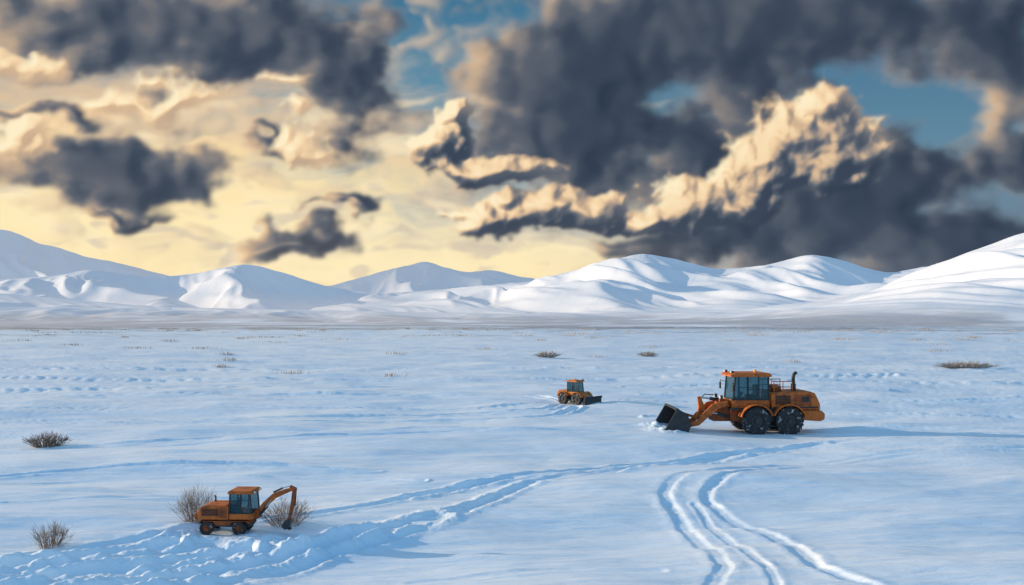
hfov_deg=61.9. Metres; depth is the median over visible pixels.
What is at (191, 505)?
dry shrub
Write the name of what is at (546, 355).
dry shrub
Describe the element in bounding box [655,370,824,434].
wheel loader
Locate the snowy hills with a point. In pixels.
(982, 287)
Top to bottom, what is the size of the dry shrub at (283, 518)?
0.808 m
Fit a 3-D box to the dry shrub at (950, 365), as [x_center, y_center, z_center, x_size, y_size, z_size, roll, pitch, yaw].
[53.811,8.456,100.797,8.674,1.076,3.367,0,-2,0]
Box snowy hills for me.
[0,233,1023,326]
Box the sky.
[0,0,1023,285]
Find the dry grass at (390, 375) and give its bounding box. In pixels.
[3,327,1022,376]
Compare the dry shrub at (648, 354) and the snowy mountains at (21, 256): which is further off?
the snowy mountains at (21, 256)
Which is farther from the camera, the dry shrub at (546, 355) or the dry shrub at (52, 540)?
the dry shrub at (546, 355)
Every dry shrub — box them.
[22,430,72,447]
[28,520,72,548]
[167,479,221,522]
[261,497,315,526]
[531,351,558,357]
[638,351,657,356]
[935,360,1000,368]
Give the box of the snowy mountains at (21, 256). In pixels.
[0,230,534,292]
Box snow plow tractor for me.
[557,379,601,404]
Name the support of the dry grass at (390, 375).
on the snow ground at (462, 458)
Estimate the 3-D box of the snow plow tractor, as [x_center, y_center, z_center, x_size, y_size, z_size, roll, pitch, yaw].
[4.360,6.599,56.865,2.831,1.698,1.860,-2,-3,42]
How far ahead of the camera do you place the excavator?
22.02 m
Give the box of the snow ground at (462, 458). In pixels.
[0,326,1023,584]
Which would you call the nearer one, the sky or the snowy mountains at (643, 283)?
the snowy mountains at (643, 283)
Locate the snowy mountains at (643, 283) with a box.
[0,254,924,320]
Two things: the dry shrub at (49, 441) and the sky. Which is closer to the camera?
the dry shrub at (49, 441)
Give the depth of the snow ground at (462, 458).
34.61 m
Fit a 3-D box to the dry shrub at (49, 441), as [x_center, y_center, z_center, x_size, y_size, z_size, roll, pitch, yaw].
[-21.408,6.693,39.216,2.467,0.833,1.513,0,-2,0]
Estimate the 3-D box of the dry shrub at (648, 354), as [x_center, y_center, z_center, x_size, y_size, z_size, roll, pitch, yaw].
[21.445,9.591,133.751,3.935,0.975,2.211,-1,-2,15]
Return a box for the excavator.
[194,485,296,534]

